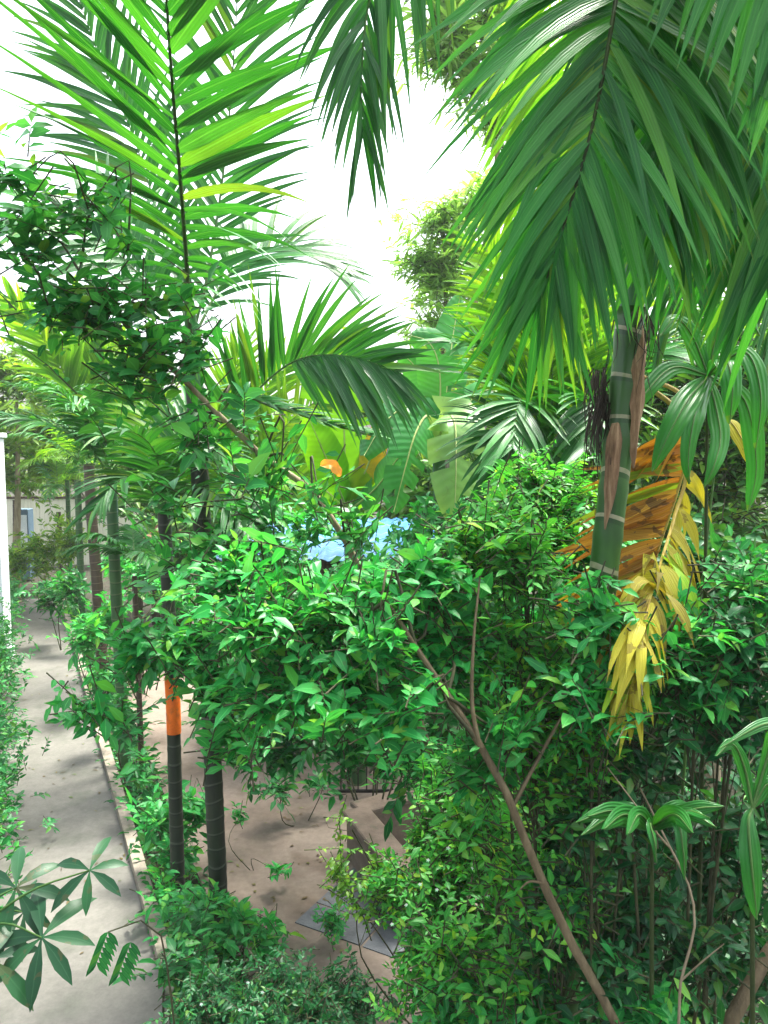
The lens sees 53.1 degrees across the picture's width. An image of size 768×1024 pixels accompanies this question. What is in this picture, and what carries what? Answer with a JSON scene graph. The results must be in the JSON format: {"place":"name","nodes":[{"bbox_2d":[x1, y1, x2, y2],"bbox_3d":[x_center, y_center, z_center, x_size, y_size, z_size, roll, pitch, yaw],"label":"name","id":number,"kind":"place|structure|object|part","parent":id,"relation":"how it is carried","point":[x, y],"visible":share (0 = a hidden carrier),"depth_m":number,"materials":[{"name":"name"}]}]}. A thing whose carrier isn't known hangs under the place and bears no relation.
{"place":"outdoors","nodes":[
{"label":"outdoors","id":0,"kind":"place"},
{"bbox_2d":[0,598,172,1023],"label":"path","id":1,"kind":"structure","parent":0,"point":[82,826],"depth_m":8.63,"materials":[{"name":"concrete"}]},
{"bbox_2d":[0,837,128,1011],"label":"cassava plant","id":2,"kind":"object","parent":1,"relation":"on","point":[21,990],"visible":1,"depth_m":2.42,"materials":[{"name":"green plant"}]},
{"bbox_2d":[86,920,174,1023],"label":"compound leaf plant","id":3,"kind":"object","parent":1,"relation":"on","point":[106,956],"visible":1,"depth_m":3.21,"materials":[{"name":"green plant"}]},
{"bbox_2d":[9,628,342,961],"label":"fallen leaves","id":4,"kind":"object","parent":1,"relation":"on","point":[67,902],"visible":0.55,"depth_m":8.37,"materials":[{"name":"plant"}]},
{"bbox_2d":[107,621,476,1023],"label":"patio ground","id":5,"kind":"structure","parent":0,"point":[275,837],"depth_m":8.71,"materials":[{"name":"beige concrete"}]},
{"bbox_2d":[138,522,190,631],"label":"shed","id":6,"kind":"structure","parent":5,"relation":"on","point":[141,605],"depth_m":18.57,"materials":[{"name":"ceramic"}]},
{"bbox_2d":[228,801,293,881],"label":"seedling","id":7,"kind":"object","parent":5,"relation":"on","point":[275,869],"visible":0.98,"depth_m":7.87,"materials":[{"name":"green plant"}]},
{"bbox_2d":[159,322,394,682],"bbox_3d":[-1.569,0.437,10.775,3.667,6.344,1.158,0,5,0],"label":"fan frond palm","id":8,"kind":"object","parent":5,"relation":"on","point":[284,381],"visible":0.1,"depth_m":10.95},
{"bbox_2d":[242,763,340,826],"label":"yard plant","id":9,"kind":"object","parent":5,"relation":"on","point":[318,783],"visible":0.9,"depth_m":9.16,"materials":[{"name":"green plant"}]},
{"bbox_2d":[215,518,435,753],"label":"shed","id":10,"kind":"structure","parent":5,"relation":"on","point":[330,552],"depth_m":11.79,"materials":[{"name":"blue"}]},
{"bbox_2d":[312,901,349,951],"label":"shrub","id":11,"kind":"object","parent":5,"relation":"on","point":[331,920],"visible":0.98,"depth_m":6.89,"materials":[{"name":"green plant"}]},
{"bbox_2d":[246,352,418,785],"bbox_3d":[-0.725,0.744,9.718,2.186,5.904,0.918,-1,5,-12],"label":"banana plant","id":12,"kind":"object","parent":5,"relation":"on","point":[322,440],"visible":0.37,"depth_m":9.81,"materials":[{"name":"green plant"}]},
{"bbox_2d":[320,459,341,476],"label":"dry leaf","id":13,"kind":"object","parent":12,"relation":"attached to","point":[334,466],"visible":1,"depth_m":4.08,"materials":[{"name":"orange plant"}]},
{"bbox_2d":[295,868,414,956],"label":"slate paving","id":14,"kind":"structure","parent":5,"relation":"on","point":[375,944],"depth_m":7.20,"materials":[{"name":"grey stone"}]},
{"bbox_2d":[337,757,409,792],"bbox_3d":[0.048,3.208,9.822,1.300,0.780,0.035,0,5,0],"label":"railing","id":15,"kind":"object","parent":5,"relation":"on","point":[357,790],"visible":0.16,"depth_m":9.84,"materials":[{"name":"metal"}]},
{"bbox_2d":[342,784,423,933],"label":"planter wall","id":16,"kind":"structure","parent":5,"relation":"on","point":[369,816],"depth_m":8.22,"materials":[{"name":"beige concrete"}]},
{"bbox_2d":[359,295,515,732],"bbox_3d":[0.630,0.589,8.871,1.456,6.356,1.681,4,6,38],"label":"banana plant","id":17,"kind":"object","parent":5,"relation":"on","point":[428,439],"visible":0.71,"depth_m":8.47,"materials":[{"name":"green plant"}]},
{"bbox_2d":[0,0,766,453],"label":"sky","id":18,"kind":"structure","parent":0,"point":[404,173],"materials":[{"name":"white"}]},
{"bbox_2d":[0,457,767,1023],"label":"ground","id":19,"kind":"structure","parent":0,"point":[88,595],"depth_m":20.57,"materials":[{"name":"soil"}]},
{"bbox_2d":[0,433,14,657],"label":"gate pillar","id":20,"kind":"structure","parent":19,"relation":"on","point":[4,577],"depth_m":16.08,"materials":[{"name":"white paint"}]},
{"bbox_2d":[5,471,49,586],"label":"garden palm","id":21,"kind":"object","parent":19,"relation":"on","point":[13,489],"visible":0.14,"depth_m":24.39,"materials":[{"name":"green plant"}]},
{"bbox_2d":[21,508,35,579],"bbox_3d":[-12.246,1.082,26.168,0.500,2.400,0.425,0,5,0],"label":"water cabinet","id":22,"kind":"object","parent":19,"relation":"on","point":[27,523],"visible":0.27,"depth_m":25.95,"materials":[{"name":"blue paint"}]},
{"bbox_3d":[-12.246,0.850,25.945,0.420,1.500,0.020,0,5,0],"label":"door","id":23,"kind":"part","parent":22,"relation":"part of","materials":[{"name":"white metal"}]},
{"bbox_2d":[0,570,59,912],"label":"hedge","id":24,"kind":"object","parent":19,"relation":"on","point":[6,655],"visible":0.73,"depth_m":10.14,"materials":[{"name":"green plant"}]},
{"bbox_2d":[8,504,88,609],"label":"bed bush","id":25,"kind":"object","parent":19,"relation":"on","point":[38,551],"visible":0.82,"depth_m":21.00,"materials":[{"name":"green plant"}]},
{"bbox_2d":[7,416,92,615],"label":"slender palm","id":26,"kind":"object","parent":19,"relation":"on","point":[74,454],"visible":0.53,"depth_m":20.37,"materials":[{"name":"green plant"}]},
{"bbox_2d":[0,329,100,602],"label":"garden tree","id":27,"kind":"object","parent":19,"relation":"on","point":[9,361],"visible":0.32,"depth_m":21.97,"materials":[{"name":"green plant"}]},
{"bbox_2d":[6,452,96,590],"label":"slender palm","id":28,"kind":"object","parent":19,"relation":"on","point":[64,475],"visible":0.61,"depth_m":22.70,"materials":[{"name":"green plant"}]},
{"bbox_2d":[4,431,99,600],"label":"slender palm","id":29,"kind":"object","parent":19,"relation":"on","point":[67,493],"visible":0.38,"depth_m":22.24,"materials":[{"name":"green plant"}]},
{"bbox_2d":[11,561,103,649],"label":"bed bush","id":30,"kind":"object","parent":19,"relation":"on","point":[64,595],"visible":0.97,"depth_m":16.82,"materials":[{"name":"green plant"}]},
{"bbox_2d":[0,272,149,677],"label":"slender palm","id":31,"kind":"object","parent":19,"relation":"on","point":[76,371],"visible":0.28,"depth_m":14.18,"materials":[{"name":"green plant"}]},
{"bbox_2d":[6,496,152,564],"bbox_3d":[-12.336,0.718,29.160,8.780,2.621,0.120,0,5,0],"label":"board fence","id":32,"kind":"object","parent":19,"relation":"on","point":[37,511],"visible":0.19,"depth_m":29.10,"materials":[{"name":"beige wood"}]},
{"bbox_2d":[44,590,142,700],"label":"bed bush","id":33,"kind":"object","parent":19,"relation":"on","point":[85,637],"visible":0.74,"depth_m":12.72,"materials":[{"name":"green plant"}]},
{"bbox_2d":[0,374,220,771],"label":"slender palm","id":34,"kind":"object","parent":19,"relation":"on","point":[79,408],"visible":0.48,"depth_m":10.09,"materials":[{"name":"green plant"}]},
{"bbox_2d":[62,605,176,1016],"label":"kerb","id":35,"kind":"structure","parent":19,"relation":"on","point":[137,866],"depth_m":8.71,"materials":[{"name":"concrete"}]},
{"bbox_2d":[81,656,167,800],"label":"bed bush","id":36,"kind":"object","parent":19,"relation":"on","point":[137,778],"visible":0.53,"depth_m":9.84,"materials":[{"name":"green plant"}]},
{"bbox_2d":[3,379,247,529],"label":"thicket","id":37,"kind":"object","parent":19,"relation":"on","point":[71,483],"visible":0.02,"depth_m":32.37,"materials":[{"name":"green plant"}]},
{"bbox_2d":[61,523,192,787],"bbox_3d":[-3.195,1.990,10.078,1.796,3.562,1.740,3,6,32],"label":"slender palm","id":38,"kind":"object","parent":19,"relation":"on","point":[133,538],"visible":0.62,"depth_m":9.96,"materials":[{"name":"green plant"}]},
{"bbox_2d":[87,529,195,693],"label":"bed bush","id":39,"kind":"object","parent":19,"relation":"on","point":[140,573],"visible":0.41,"depth_m":13.93,"materials":[{"name":"green plant"}]},
{"bbox_2d":[58,372,243,526],"bbox_3d":[-5.881,-0.817,20.892,5.845,7.262,4.785,5,7,44],"label":"garden tree","id":40,"kind":"object","parent":19,"relation":"on","point":[138,505],"visible":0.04,"depth_m":19.53,"materials":[{"name":"green plant"}]},
{"bbox_2d":[62,344,272,917],"bbox_3d":[-1.821,1.198,6.883,1.622,5.670,2.152,-1,5,-12],"label":"banded palm","id":41,"kind":"object","parent":19,"relation":"on","point":[153,467],"visible":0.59,"depth_m":6.70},
{"bbox_2d":[112,896,230,1023],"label":"young shrub","id":42,"kind":"object","parent":19,"relation":"on","point":[184,941],"visible":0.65,"depth_m":5.72,"materials":[{"name":"green plant"}]},
{"bbox_2d":[120,775,229,941],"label":"kerb shrub","id":43,"kind":"object","parent":19,"relation":"on","point":[155,815],"visible":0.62,"depth_m":7.81,"materials":[{"name":"green plant"}]},
{"bbox_2d":[0,107,433,757],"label":"leaning tree","id":44,"kind":"object","parent":19,"relation":"on","point":[76,315],"visible":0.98,"depth_m":4.10,"materials":[{"name":"green plant"}]},
{"bbox_2d":[145,877,305,991],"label":"bed shrub","id":45,"kind":"object","parent":19,"relation":"on","point":[239,921],"visible":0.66,"depth_m":6.46,"materials":[{"name":"green plant"}]},
{"bbox_2d":[0,0,462,936],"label":"upright palm","id":46,"kind":"object","parent":19,"relation":"on","point":[342,362],"visible":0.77,"depth_m":5.55,"materials":[{"name":"green plant"}]},
{"bbox_2d":[118,460,382,605],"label":"thicket","id":47,"kind":"object","parent":19,"relation":"on","point":[177,558],"visible":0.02,"depth_m":16.81,"materials":[{"name":"green plant"}]},
{"bbox_2d":[185,476,357,763],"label":"shade bush","id":48,"kind":"object","parent":19,"relation":"on","point":[315,530],"visible":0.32,"depth_m":6.41,"materials":[{"name":"green plant"}]},
{"bbox_2d":[185,387,360,518],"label":"garden tree","id":49,"kind":"object","parent":19,"relation":"on","point":[292,401],"visible":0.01,"depth_m":19.05,"materials":[{"name":"green plant"}]},
{"bbox_2d":[143,942,417,1023],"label":"border shrub","id":50,"kind":"object","parent":19,"relation":"on","point":[273,1001],"visible":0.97,"depth_m":5.20,"materials":[{"name":"green plant"}]},
{"bbox_2d":[181,686,464,840],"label":"shade bush","id":51,"kind":"object","parent":19,"relation":"on","point":[284,758],"visible":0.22,"depth_m":7.05,"materials":[{"name":"green plant"}]},
{"bbox_2d":[44,523,619,1023],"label":"leafy tree","id":52,"kind":"object","parent":19,"relation":"on","point":[336,683],"visible":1,"depth_m":3.41,"materials":[{"name":"green plant"}]},
{"bbox_2d":[304,795,430,1023],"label":"lime spray shrub","id":53,"kind":"object","parent":19,"relation":"on","point":[341,873],"visible":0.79,"depth_m":4.80,"materials":[{"name":"green plant"}]},
{"bbox_2d":[250,485,495,800],"bbox_3d":[-0.027,1.564,8.787,3.521,4.533,1.436,1,5,9],"label":"bush","id":54,"kind":"object","parent":19,"relation":"on","point":[394,535],"visible":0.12,"depth_m":8.52,"materials":[{"name":"green plant"}]},
{"bbox_2d":[215,491,539,783],"bbox_3d":[-0.373,1.839,7.722,3.068,4.172,5.043,-2,5,-24],"label":"back bush","id":55,"kind":"object","parent":19,"relation":"on","point":[401,559],"visible":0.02,"depth_m":6.42,"materials":[{"name":"green plant"}]},
{"bbox_2d":[327,327,474,458],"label":"garden tree","id":56,"kind":"object","parent":19,"relation":"on","point":[364,414],"visible":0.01,"depth_m":17.85,"materials":[{"name":"green plant"}]},
{"bbox_2d":[60,601,767,1023],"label":"ground cover","id":57,"kind":"object","parent":19,"relation":"on","point":[138,791],"visible":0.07,"depth_m":9.84,"materials":[{"name":"green plant"}]},
{"bbox_2d":[369,162,500,617],"bbox_3d":[1.477,-2.089,16.985,3.705,10.446,3.507,0,5,0],"label":"garden tree","id":58,"kind":"object","parent":19,"relation":"on","point":[429,265],"visible":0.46,"depth_m":16.33,"materials":[{"name":"green plant"}]},
{"bbox_2d":[357,743,547,1023],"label":"jasmine bush","id":59,"kind":"object","parent":19,"relation":"on","point":[426,882],"visible":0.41,"depth_m":4.43,"materials":[{"name":"green plant"}]},
{"bbox_2d":[336,450,593,609],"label":"thicket","id":60,"kind":"object","parent":19,"relation":"on","point":[424,486],"visible":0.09,"depth_m":14.82,"materials":[{"name":"green plant"}]},
{"bbox_2d":[361,716,584,1020],"bbox_3d":[0.624,2.724,5.106,1.333,2.828,2.092,-1,5,-13],"label":"shade bush","id":61,"kind":"object","parent":19,"relation":"on","point":[414,770],"visible":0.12,"depth_m":5.31,"materials":[{"name":"green plant"}]},
{"bbox_2d":[393,0,569,467],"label":"garden tree","id":62,"kind":"object","parent":19,"relation":"on","point":[465,31],"visible":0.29,"depth_m":12.32,"materials":[{"name":"green plant"}]},
{"bbox_2d":[393,775,631,1023],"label":"shade bush","id":63,"kind":"object","parent":19,"relation":"on","point":[478,958],"visible":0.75,"depth_m":3.71,"materials":[{"name":"green plant"}]},
{"bbox_2d":[258,0,767,1013],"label":"areca palm","id":64,"kind":"object","parent":19,"relation":"on","point":[630,164],"visible":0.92,"depth_m":2.54,"materials":[{"name":"green plant"}]},
{"bbox_2d":[470,433,597,1020],"bbox_3d":[1.046,1.792,5.284,0.999,4.655,0.994,0,5,0],"label":"feathery bush","id":65,"kind":"object","parent":19,"relation":"on","point":[566,490],"visible":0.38,"depth_m":5.08,"materials":[{"name":"green plant"}]},
{"bbox_2d":[421,306,654,534],"bbox_3d":[2.234,0.011,10.896,3.592,7.270,3.589,0,5,0],"label":"garden tree","id":66,"kind":"object","parent":19,"relation":"on","point":[487,427],"depth_m":10.38,"materials":[{"name":"green plant"}]},
{"bbox_2d":[416,451,663,1007],"bbox_3d":[0.677,1.981,3.737,1.050,4.537,0.930,0,5,0],"label":"fine leaved bush","id":67,"kind":"object","parent":19,"relation":"on","point":[525,559],"visible":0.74,"depth_m":3.52,"materials":[{"name":"green plant"}]},
{"bbox_2d":[393,927,690,1023],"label":"bottom shrub","id":68,"kind":"object","parent":19,"relation":"on","point":[661,1007],"visible":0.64,"depth_m":3.56,"materials":[{"name":"green plant"}]},
{"bbox_2d":[477,499,636,840],"bbox_3d":[1.106,2.040,4.885,1.226,4.228,1.112,0,5,0],"label":"shade bush","id":69,"kind":"object","parent":19,"relation":"on","point":[581,569],"visible":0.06,"depth_m":4.74,"materials":[{"name":"green plant"}]},
{"bbox_2d":[417,213,719,797],"bbox_3d":[1.338,0.567,6.546,2.776,6.784,2.568,3,6,33],"label":"bushy palm","id":70,"kind":"object","parent":19,"relation":"on","point":[559,415],"visible":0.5,"depth_m":6.09,"materials":[{"name":"green plant"}]},
{"bbox_2d":[430,687,767,1004],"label":"hidden bush","id":71,"kind":"object","parent":19,"relation":"on","point":[552,845],"visible":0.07,"depth_m":4.63,"materials":[{"name":"green plant"}]},
{"bbox_2d":[502,724,739,1022],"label":"thin shrub","id":72,"kind":"object","parent":19,"relation":"on","point":[641,759],"visible":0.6,"depth_m":3.40,"materials":[{"name":"green plant"}]},
{"bbox_2d":[498,829,767,1023],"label":"shrub","id":73,"kind":"object","parent":19,"relation":"on","point":[677,928],"visible":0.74,"depth_m":3.45,"materials":[{"name":"green plant"}]},
{"bbox_2d":[523,524,767,1023],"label":"citrus bush","id":74,"kind":"object","parent":19,"relation":"on","point":[596,617],"visible":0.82,"depth_m":3.35,"materials":[{"name":"green plant"}]},
{"bbox_2d":[576,799,723,1000],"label":"fan plant","id":75,"kind":"object","parent":19,"relation":"on","point":[678,815],"visible":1,"depth_m":2.90,"materials":[{"name":"green plant"}]},
{"bbox_2d":[535,752,767,1023],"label":"shade bush","id":76,"kind":"object","parent":19,"relation":"on","point":[721,1006],"visible":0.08,"depth_m":4.42,"materials":[{"name":"green plant"}]},
{"bbox_2d":[608,768,723,1023],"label":"bare twig","id":77,"kind":"object","parent":19,"relation":"on","point":[682,977],"visible":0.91,"depth_m":3.17,"materials":[{"name":"brown plant"}]},
{"bbox_2d":[568,399,767,604],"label":"thicket","id":78,"kind":"object","parent":19,"relation":"on","point":[764,511],"visible":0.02,"depth_m":12.29,"materials":[{"name":"green plant"}]},
{"bbox_2d":[599,508,766,983],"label":"shade bush","id":79,"kind":"object","parent":19,"relation":"on","point":[716,544],"visible":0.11,"depth_m":4.93,"materials":[{"name":"green plant"}]},
{"bbox_2d":[626,296,767,799],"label":"garden tree","id":80,"kind":"object","parent":19,"relation":"on","point":[731,472],"visible":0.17,"depth_m":8.15,"materials":[{"name":"green plant"}]},
{"bbox_2d":[644,303,767,987],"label":"broadleaf palm","id":81,"kind":"object","parent":19,"relation":"on","point":[692,406],"visible":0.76,"depth_m":3.70,"materials":[{"name":"green plant"}]},
{"bbox_2d":[677,419,745,888],"bbox_3d":[1.817,1.809,4.313,0.099,4.679,0.335,-4,6,-41],"label":"orange leaf palm","id":82,"kind":"object","parent":19,"relation":"on","point":[735,432],"visible":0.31,"depth_m":4.21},
{"bbox_2d":[670,575,767,1023],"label":"side bush","id":83,"kind":"object","parent":19,"relation":"on","point":[746,628],"visible":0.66,"depth_m":3.42,"materials":[{"name":"green plant"}]},
{"bbox_2d":[672,774,767,1023],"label":"corner shrub","id":84,"kind":"object","parent":19,"relation":"on","point":[730,847],"visible":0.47,"depth_m":3.72,"materials":[{"name":"green plant"}]},
{"bbox_2d":[715,717,767,1023],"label":"strap leaf plant","id":85,"kind":"object","parent":19,"relation":"on","point":[750,858],"visible":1,"depth_m":2.85,"materials":[{"name":"green plant"}]},
{"bbox_2d":[723,554,767,1023],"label":"edge tree","id":86,"kind":"object","parent":19,"relation":"on","point":[737,1008],"visible":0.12,"depth_m":3.39,"materials":[{"name":"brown plant"}]}
]}

